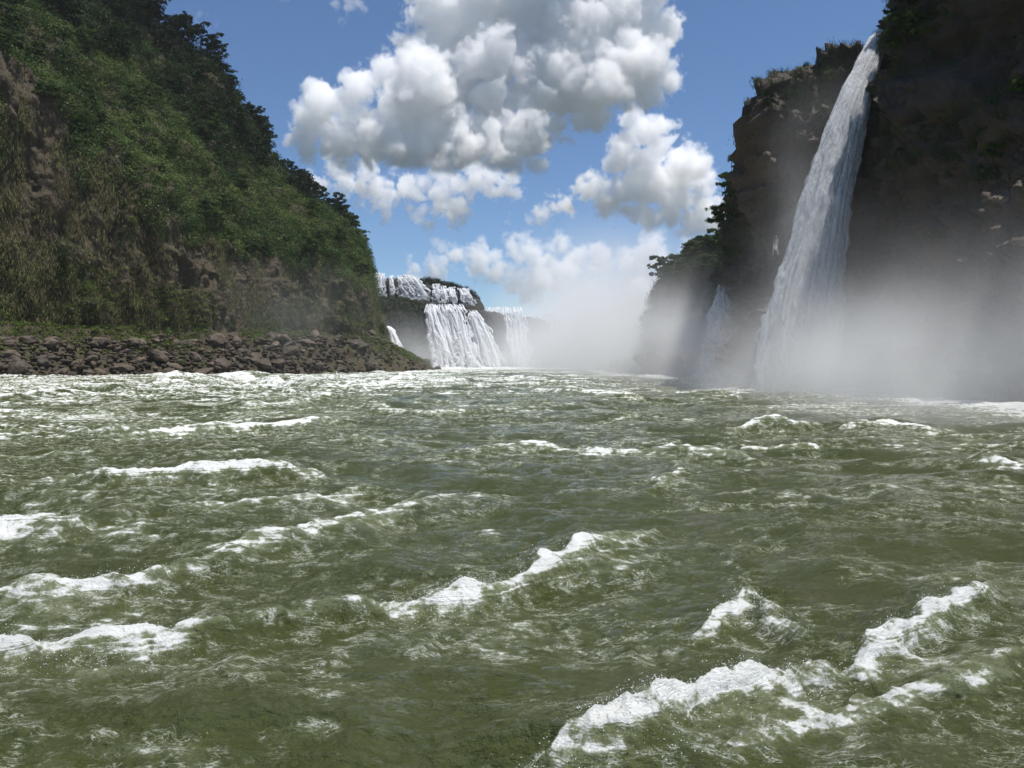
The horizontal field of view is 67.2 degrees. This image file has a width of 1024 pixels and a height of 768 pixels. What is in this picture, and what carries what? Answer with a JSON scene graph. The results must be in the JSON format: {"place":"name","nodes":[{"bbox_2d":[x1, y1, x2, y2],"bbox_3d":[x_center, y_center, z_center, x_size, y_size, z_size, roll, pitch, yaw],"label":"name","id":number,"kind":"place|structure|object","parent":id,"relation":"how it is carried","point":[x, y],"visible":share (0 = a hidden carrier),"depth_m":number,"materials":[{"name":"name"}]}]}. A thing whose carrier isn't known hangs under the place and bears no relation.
{"place":"outdoors","nodes":[
{"label":"outdoors","id":0,"kind":"place"},
{"bbox_2d":[0,0,434,375],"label":"cliff","id":1,"kind":"structure","parent":0,"point":[37,141],"depth_m":192.91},
{"bbox_2d":[2,349,20,358],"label":"boulder","id":2,"kind":"object","parent":1,"relation":"on","point":[7,353],"visible":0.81,"depth_m":157.01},
{"bbox_2d":[0,2,23,27],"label":"broadleaf tree","id":3,"kind":"object","parent":1,"relation":"on","point":[13,13],"visible":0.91,"depth_m":185.85,"materials":[{"name":"green plant"}]},
{"bbox_2d":[1,29,31,52],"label":"broadleaf tree","id":4,"kind":"object","parent":1,"relation":"on","point":[15,37],"visible":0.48,"depth_m":177.50,"materials":[{"name":"green plant"}]},
{"bbox_2d":[6,361,28,374],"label":"boulder","id":5,"kind":"object","parent":1,"relation":"on","point":[16,367],"visible":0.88,"depth_m":153.91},
{"bbox_2d":[12,41,35,59],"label":"broadleaf tree","id":6,"kind":"object","parent":1,"relation":"on","point":[20,47],"visible":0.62,"depth_m":178.91,"materials":[{"name":"green plant"}]},
{"bbox_2d":[19,336,39,344],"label":"boulder","id":7,"kind":"object","parent":1,"relation":"on","point":[31,340],"visible":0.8,"depth_m":163.58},
{"bbox_2d":[22,39,47,63],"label":"broadleaf tree","id":8,"kind":"object","parent":1,"relation":"on","point":[35,44],"visible":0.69,"depth_m":184.40,"materials":[{"name":"green plant"}]},
{"bbox_2d":[37,358,48,366],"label":"boulder","id":9,"kind":"object","parent":1,"relation":"on","point":[43,362],"visible":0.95,"depth_m":160.19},
{"bbox_2d":[30,79,60,106],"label":"broadleaf tree","id":10,"kind":"object","parent":1,"relation":"on","point":[40,84],"visible":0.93,"depth_m":175.05,"materials":[{"name":"green plant"}]},
{"bbox_2d":[39,338,58,347],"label":"boulder","id":11,"kind":"object","parent":1,"relation":"on","point":[52,342],"visible":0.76,"depth_m":165.56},
{"bbox_2d":[43,86,64,109],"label":"broadleaf tree","id":12,"kind":"object","parent":1,"relation":"on","point":[49,94],"visible":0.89,"depth_m":176.91,"materials":[{"name":"green plant"}]},
{"bbox_2d":[36,0,72,19],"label":"broadleaf tree","id":13,"kind":"object","parent":1,"relation":"on","point":[60,6],"visible":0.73,"depth_m":203.42,"materials":[{"name":"green plant"}]},
{"bbox_2d":[53,0,86,25],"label":"broadleaf tree","id":14,"kind":"object","parent":1,"relation":"on","point":[76,4],"visible":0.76,"depth_m":206.64,"materials":[{"name":"green plant"}]},
{"bbox_2d":[68,114,88,138],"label":"broadleaf tree","id":15,"kind":"object","parent":1,"relation":"on","point":[76,124],"visible":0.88,"depth_m":182.44,"materials":[{"name":"green plant"}]},
{"bbox_2d":[68,27,96,53],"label":"broadleaf tree","id":16,"kind":"object","parent":1,"relation":"on","point":[83,34],"visible":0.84,"depth_m":200.01,"materials":[{"name":"green plant"}]},
{"bbox_2d":[65,79,100,99],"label":"broadleaf tree","id":17,"kind":"object","parent":1,"relation":"on","point":[88,85],"visible":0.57,"depth_m":188.21,"materials":[{"name":"green plant"}]},
{"bbox_2d":[94,338,106,348],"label":"boulder","id":18,"kind":"object","parent":1,"relation":"on","point":[101,342],"visible":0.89,"depth_m":174.28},
{"bbox_2d":[91,109,117,128],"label":"broadleaf tree","id":19,"kind":"object","parent":1,"relation":"on","point":[103,113],"visible":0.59,"depth_m":190.51,"materials":[{"name":"green plant"}]},
{"bbox_2d":[99,33,128,59],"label":"broadleaf tree","id":20,"kind":"object","parent":1,"relation":"on","point":[114,39],"visible":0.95,"depth_m":209.94,"materials":[{"name":"green plant"}]},
{"bbox_2d":[99,26,134,60],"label":"broadleaf tree","id":21,"kind":"object","parent":1,"relation":"on","point":[111,30],"visible":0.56,"depth_m":212.23,"materials":[{"name":"green plant"}]},
{"bbox_2d":[114,363,134,371],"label":"boulder","id":22,"kind":"object","parent":1,"relation":"on","point":[122,367],"visible":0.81,"depth_m":171.28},
{"bbox_2d":[122,79,146,100],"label":"broadleaf tree","id":23,"kind":"object","parent":1,"relation":"on","point":[138,88],"visible":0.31,"depth_m":211.66,"materials":[{"name":"green plant"}]},
{"bbox_2d":[127,0,160,30],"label":"broadleaf tree","id":24,"kind":"object","parent":1,"relation":"on","point":[141,3],"visible":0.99,"depth_m":231.38,"materials":[{"name":"green plant"}]},
{"bbox_2d":[146,1,164,18],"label":"broadleaf tree","id":25,"kind":"object","parent":1,"relation":"on","point":[155,5],"visible":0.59,"depth_m":237.08,"materials":[{"name":"green plant"}]},
{"bbox_2d":[145,349,168,362],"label":"boulder","id":26,"kind":"object","parent":1,"relation":"on","point":[158,355],"visible":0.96,"depth_m":179.84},
{"bbox_2d":[149,22,176,41],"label":"broadleaf tree","id":27,"kind":"object","parent":1,"relation":"on","point":[159,32],"visible":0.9,"depth_m":234.08,"materials":[{"name":"green plant"}]},
{"bbox_2d":[162,78,185,96],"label":"broadleaf tree","id":28,"kind":"object","parent":1,"relation":"on","point":[178,85],"visible":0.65,"depth_m":230.56,"materials":[{"name":"green plant"}]},
{"bbox_2d":[162,18,186,37],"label":"broadleaf tree","id":29,"kind":"object","parent":1,"relation":"on","point":[173,24],"visible":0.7,"depth_m":239.10,"materials":[{"name":"green plant"}]},
{"bbox_2d":[163,10,204,38],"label":"broadleaf tree","id":30,"kind":"object","parent":1,"relation":"on","point":[186,22],"visible":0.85,"depth_m":240.34,"materials":[{"name":"green plant"}]},
{"bbox_2d":[0,0,388,337],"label":"lush creeper","id":31,"kind":"object","parent":1,"relation":"on","point":[294,238],"visible":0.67,"depth_m":216.40,"materials":[{"name":"green plant"}]},
{"bbox_2d":[0,81,391,338],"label":"hanging dry plants","id":32,"kind":"object","parent":1,"relation":"on","point":[76,204],"visible":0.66,"depth_m":181.24,"materials":[{"name":"plant"}]},
{"bbox_2d":[186,120,213,141],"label":"broadleaf tree","id":33,"kind":"object","parent":1,"relation":"on","point":[203,128],"visible":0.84,"depth_m":230.82,"materials":[{"name":"green plant"}]},
{"bbox_2d":[188,21,214,59],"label":"broadleaf tree","id":34,"kind":"object","parent":1,"relation":"on","point":[203,32],"visible":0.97,"depth_m":243.06,"materials":[{"name":"green plant"}]},
{"bbox_2d":[194,36,219,52],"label":"broadleaf tree","id":35,"kind":"object","parent":1,"relation":"on","point":[208,46],"visible":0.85,"depth_m":247.30,"materials":[{"name":"green plant"}]},
{"bbox_2d":[50,0,367,244],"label":"trees","id":36,"kind":"object","parent":1,"relation":"on","point":[221,78],"visible":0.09,"depth_m":237.60,"materials":[{"name":"green plant"}]},
{"bbox_2d":[195,196,225,230],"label":"broadleaf tree","id":37,"kind":"object","parent":1,"relation":"on","point":[206,209],"visible":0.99,"depth_m":208.31,"materials":[{"name":"green plant"}]},
{"bbox_2d":[0,229,431,369],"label":"shore grass","id":38,"kind":"structure","parent":1,"relation":"on","point":[136,334],"depth_m":186.78,"materials":[{"name":"plant"}]},
{"bbox_2d":[205,32,228,55],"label":"broadleaf tree","id":39,"kind":"object","parent":1,"relation":"on","point":[215,37],"visible":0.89,"depth_m":247.79,"materials":[{"name":"green plant"}]},
{"bbox_2d":[209,333,225,344],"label":"boulder","id":40,"kind":"object","parent":1,"relation":"on","point":[218,339],"visible":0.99,"depth_m":197.62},
{"bbox_2d":[0,332,435,375],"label":"shore rubble","id":41,"kind":"object","parent":1,"relation":"on","point":[82,364],"visible":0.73,"depth_m":188.54,"materials":[{"name":"stone"}]},
{"bbox_2d":[209,192,232,207],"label":"broadleaf tree","id":42,"kind":"object","parent":1,"relation":"on","point":[224,200],"visible":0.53,"depth_m":225.00,"materials":[{"name":"green plant"}]},
{"bbox_2d":[215,358,230,368],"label":"boulder","id":43,"kind":"object","parent":1,"relation":"on","point":[224,363],"visible":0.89,"depth_m":191.47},
{"bbox_2d":[218,60,237,85],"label":"broadleaf tree","id":44,"kind":"object","parent":1,"relation":"on","point":[228,65],"visible":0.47,"depth_m":254.03,"materials":[{"name":"green plant"}]},
{"bbox_2d":[222,74,240,87],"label":"broadleaf tree","id":45,"kind":"object","parent":1,"relation":"on","point":[233,78],"visible":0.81,"depth_m":252.19,"materials":[{"name":"green plant"}]},
{"bbox_2d":[221,110,247,138],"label":"broadleaf tree","id":46,"kind":"object","parent":1,"relation":"on","point":[240,118],"visible":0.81,"depth_m":247.65,"materials":[{"name":"green plant"}]},
{"bbox_2d":[226,173,252,192],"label":"broadleaf tree","id":47,"kind":"object","parent":1,"relation":"on","point":[243,180],"visible":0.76,"depth_m":237.06,"materials":[{"name":"green plant"}]},
{"bbox_2d":[228,102,251,123],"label":"broadleaf tree","id":48,"kind":"object","parent":1,"relation":"on","point":[244,110],"visible":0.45,"depth_m":250.41,"materials":[{"name":"green plant"}]},
{"bbox_2d":[243,238,259,251],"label":"broadleaf tree","id":49,"kind":"object","parent":1,"relation":"on","point":[251,243],"visible":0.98,"depth_m":221.18,"materials":[{"name":"green plant"}]},
{"bbox_2d":[247,149,269,174],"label":"broadleaf tree","id":50,"kind":"object","parent":1,"relation":"on","point":[257,159],"visible":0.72,"depth_m":248.24,"materials":[{"name":"green plant"}]},
{"bbox_2d":[244,101,273,126],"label":"broadleaf tree","id":51,"kind":"object","parent":1,"relation":"on","point":[258,109],"visible":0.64,"depth_m":268.68,"materials":[{"name":"green plant"}]},
{"bbox_2d":[252,115,273,134],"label":"broadleaf tree","id":52,"kind":"object","parent":1,"relation":"on","point":[266,118],"visible":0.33,"depth_m":274.56,"materials":[{"name":"green plant"}]},
{"bbox_2d":[256,358,270,369],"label":"boulder","id":53,"kind":"object","parent":1,"relation":"on","point":[264,363],"visible":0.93,"depth_m":200.08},
{"bbox_2d":[257,239,273,257],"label":"broadleaf tree","id":54,"kind":"object","parent":1,"relation":"on","point":[266,247],"visible":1,"depth_m":222.97,"materials":[{"name":"green plant"}]},
{"bbox_2d":[259,138,276,152],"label":"broadleaf tree","id":55,"kind":"object","parent":1,"relation":"on","point":[268,143],"visible":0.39,"depth_m":265.62,"materials":[{"name":"green plant"}]},
{"bbox_2d":[279,177,300,188],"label":"broadleaf tree","id":56,"kind":"object","parent":1,"relation":"on","point":[291,180],"visible":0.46,"depth_m":266.79,"materials":[{"name":"green plant"}]},
{"bbox_2d":[281,346,299,354],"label":"boulder","id":57,"kind":"object","parent":1,"relation":"on","point":[289,349],"visible":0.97,"depth_m":211.82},
{"bbox_2d":[287,169,313,192],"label":"broadleaf tree","id":58,"kind":"object","parent":1,"relation":"on","point":[302,175],"visible":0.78,"depth_m":272.11,"materials":[{"name":"green plant"}]},
{"bbox_2d":[299,235,320,259],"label":"broadleaf tree","id":59,"kind":"object","parent":1,"relation":"on","point":[309,244],"visible":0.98,"depth_m":233.23,"materials":[{"name":"green plant"}]},
{"bbox_2d":[308,200,320,213],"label":"broadleaf tree","id":60,"kind":"object","parent":1,"relation":"on","point":[312,203],"visible":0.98,"depth_m":260.48,"materials":[{"name":"green plant"}]},
{"bbox_2d":[333,227,347,242],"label":"broadleaf tree","id":61,"kind":"object","parent":1,"relation":"on","point":[340,234],"visible":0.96,"depth_m":260.99,"materials":[{"name":"green plant"}]},
{"bbox_2d":[344,214,361,231],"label":"broadleaf tree","id":62,"kind":"object","parent":1,"relation":"on","point":[354,222],"visible":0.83,"depth_m":280.99,"materials":[{"name":"green plant"}]},
{"bbox_2d":[351,263,369,278],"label":"broadleaf tree","id":63,"kind":"object","parent":1,"relation":"on","point":[364,266],"visible":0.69,"depth_m":260.18,"materials":[{"name":"green plant"}]},
{"bbox_2d":[387,326,402,346],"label":"waterfall","id":64,"kind":"structure","parent":1,"relation":"on","point":[394,337],"depth_m":352.78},
{"bbox_2d":[380,278,484,310],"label":"cliff","id":65,"kind":"structure","parent":0,"point":[479,305],"depth_m":452.10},
{"bbox_2d":[374,273,386,296],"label":"waterfall","id":66,"kind":"structure","parent":65,"relation":"on","point":[381,282],"depth_m":425.70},
{"bbox_2d":[389,275,395,295],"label":"waterfall","id":67,"kind":"structure","parent":65,"relation":"on","point":[391,285],"depth_m":431.82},
{"bbox_2d":[394,275,434,300],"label":"waterfall","id":68,"kind":"structure","parent":65,"relation":"on","point":[411,287],"depth_m":433.99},
{"bbox_2d":[377,277,480,354],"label":"bush growth","id":69,"kind":"object","parent":65,"relation":"on","point":[430,281],"visible":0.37,"depth_m":387.55,"materials":[{"name":"green plant"}]},
{"bbox_2d":[431,284,442,303],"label":"waterfall","id":70,"kind":"structure","parent":65,"relation":"on","point":[436,294],"depth_m":450.15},
{"bbox_2d":[440,286,449,303],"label":"waterfall","id":71,"kind":"structure","parent":65,"relation":"on","point":[444,296],"depth_m":453.15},
{"bbox_2d":[448,287,457,304],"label":"waterfall","id":72,"kind":"structure","parent":65,"relation":"on","point":[452,295],"depth_m":456.11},
{"bbox_2d":[457,288,476,305],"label":"waterfall","id":73,"kind":"structure","parent":65,"relation":"on","point":[468,298],"depth_m":459.77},
{"bbox_2d":[380,300,626,367],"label":"cliff","id":74,"kind":"structure","parent":0,"point":[548,352],"depth_m":449.15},
{"bbox_2d":[424,304,458,367],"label":"waterfall","id":75,"kind":"structure","parent":74,"relation":"on","point":[438,344],"depth_m":391.90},
{"bbox_2d":[435,304,483,367],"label":"waterfall","id":76,"kind":"structure","parent":74,"relation":"on","point":[463,348],"depth_m":394.95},
{"bbox_2d":[466,310,507,366],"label":"waterfall","id":77,"kind":"structure","parent":74,"relation":"on","point":[483,338],"depth_m":403.67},
{"bbox_2d":[486,307,535,366],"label":"waterfall","id":78,"kind":"structure","parent":74,"relation":"on","point":[516,343],"depth_m":436.05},
{"bbox_2d":[532,312,588,366],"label":"waterfall","id":79,"kind":"structure","parent":74,"relation":"on","point":[573,351],"depth_m":457.51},
{"bbox_2d":[0,366,1023,767],"bbox_3d":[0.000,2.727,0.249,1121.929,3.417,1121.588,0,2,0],"label":"river water","id":80,"kind":"structure","parent":0,"point":[316,532],"depth_m":12.20,"materials":[{"name":"liquid"}]},
{"bbox_2d":[0,414,995,767],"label":"spray","id":81,"kind":"object","parent":80,"relation":"on","point":[514,604],"visible":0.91,"depth_m":9.04,"materials":[{"name":"white liquid"}]},
{"bbox_2d":[160,0,889,325],"label":"sky","id":82,"kind":"structure","parent":0,"point":[536,156],"materials":[{"name":"blue"}]},
{"bbox_2d":[593,0,1023,401],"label":"cliff","id":83,"kind":"structure","parent":0,"point":[916,315],"depth_m":83.08,"materials":[{"name":"stone"}]},
{"bbox_2d":[647,255,668,284],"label":"broadleaf tree","id":84,"kind":"object","parent":83,"relation":"on","point":[662,259],"visible":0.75,"depth_m":151.25,"materials":[{"name":"green plant"}]},
{"bbox_2d":[657,265,674,293],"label":"broadleaf tree","id":85,"kind":"object","parent":83,"relation":"on","point":[660,270],"visible":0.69,"depth_m":145.18,"materials":[{"name":"green plant"}]},
{"bbox_2d":[663,253,680,268],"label":"broadleaf tree","id":86,"kind":"object","parent":83,"relation":"on","point":[673,256],"visible":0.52,"depth_m":147.98,"materials":[{"name":"green plant"}]},
{"bbox_2d":[672,256,697,284],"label":"broadleaf tree","id":87,"kind":"object","parent":83,"relation":"on","point":[680,267],"visible":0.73,"depth_m":141.06,"materials":[{"name":"green plant"}]},
{"bbox_2d":[676,259,700,285],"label":"broadleaf tree","id":88,"kind":"object","parent":83,"relation":"on","point":[689,271],"visible":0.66,"depth_m":140.43,"materials":[{"name":"green plant"}]},
{"bbox_2d":[679,239,706,259],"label":"broadleaf tree","id":89,"kind":"object","parent":83,"relation":"on","point":[689,249],"visible":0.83,"depth_m":141.88,"materials":[{"name":"green plant"}]},
{"bbox_2d":[687,234,711,259],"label":"broadleaf tree","id":90,"kind":"object","parent":83,"relation":"on","point":[699,238],"visible":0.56,"depth_m":142.18,"materials":[{"name":"green plant"}]},
{"bbox_2d":[693,254,710,277],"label":"broadleaf tree","id":91,"kind":"object","parent":83,"relation":"on","point":[697,266],"visible":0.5,"depth_m":138.57,"materials":[{"name":"green plant"}]},
{"bbox_2d":[696,238,716,254],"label":"broadleaf tree","id":92,"kind":"object","parent":83,"relation":"on","point":[703,247],"visible":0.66,"depth_m":139.51,"materials":[{"name":"green plant"}]},
{"bbox_2d":[695,252,722,281],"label":"broadleaf tree","id":93,"kind":"object","parent":83,"relation":"on","point":[709,259],"visible":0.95,"depth_m":136.58,"materials":[{"name":"green plant"}]},
{"bbox_2d":[704,228,720,250],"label":"broadleaf tree","id":94,"kind":"object","parent":83,"relation":"on","point":[713,239],"visible":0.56,"depth_m":138.18,"materials":[{"name":"green plant"}]},
{"bbox_2d":[693,285,733,383],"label":"waterfall","id":95,"kind":"structure","parent":83,"relation":"on","point":[718,317],"depth_m":114.10,"materials":[{"name":"liquid"}]},
{"bbox_2d":[705,202,731,223],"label":"broadleaf tree","id":96,"kind":"object","parent":83,"relation":"on","point":[717,214],"visible":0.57,"depth_m":121.83,"materials":[{"name":"green plant"}]},
{"bbox_2d":[715,171,727,193],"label":"broadleaf tree","id":97,"kind":"object","parent":83,"relation":"on","point":[723,175],"visible":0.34,"depth_m":120.01,"materials":[{"name":"green plant"}]},
{"bbox_2d":[606,40,860,369],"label":"cliff undergrowth","id":98,"kind":"object","parent":83,"relation":"on","point":[640,326],"visible":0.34,"depth_m":138.38,"materials":[{"name":"green plant"}]},
{"bbox_2d":[760,94,778,107],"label":"cliff bush","id":99,"kind":"object","parent":83,"relation":"on","point":[767,98],"visible":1,"depth_m":98.20,"materials":[{"name":"green plant"}]},
{"bbox_2d":[758,30,883,390],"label":"waterfall","id":100,"kind":"structure","parent":83,"relation":"on","point":[822,224],"depth_m":90.11,"materials":[{"name":"liquid"}]},
{"bbox_2d":[824,69,839,86],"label":"cliff bush","id":101,"kind":"object","parent":83,"relation":"on","point":[832,77],"visible":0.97,"depth_m":98.10,"materials":[{"name":"green plant"}]},
{"bbox_2d":[739,0,1023,305],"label":"ledge plants","id":102,"kind":"object","parent":83,"relation":"on","point":[818,71],"visible":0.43,"depth_m":83.14,"materials":[{"name":"green plant"}]},
{"bbox_2d":[882,0,918,14],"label":"cliff bush","id":103,"kind":"object","parent":83,"relation":"on","point":[887,12],"visible":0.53,"depth_m":86.58,"materials":[{"name":"green plant"}]},
{"bbox_2d":[882,5,936,62],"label":"cliff bush","id":104,"kind":"object","parent":83,"relation":"on","point":[904,17],"visible":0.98,"depth_m":84.12,"materials":[{"name":"green plant"}]},
{"bbox_2d":[921,227,943,239],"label":"cliff bush","id":105,"kind":"object","parent":83,"relation":"on","point":[931,232],"visible":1,"depth_m":75.56,"materials":[{"name":"green plant"}]},
{"bbox_2d":[971,163,1001,191],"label":"broadleaf tree","id":106,"kind":"object","parent":83,"relation":"on","point":[986,170],"visible":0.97,"depth_m":70.53,"materials":[{"name":"green plant"}]},
{"bbox_2d":[978,141,1006,172],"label":"broadleaf tree","id":107,"kind":"object","parent":83,"relation":"on","point":[987,151],"visible":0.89,"depth_m":69.35,"materials":[{"name":"green plant"}]},
{"bbox_2d":[1005,75,1023,100],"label":"cliff bush","id":108,"kind":"object","parent":83,"relation":"on","point":[1018,81],"visible":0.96,"depth_m":66.53,"materials":[{"name":"green plant"}]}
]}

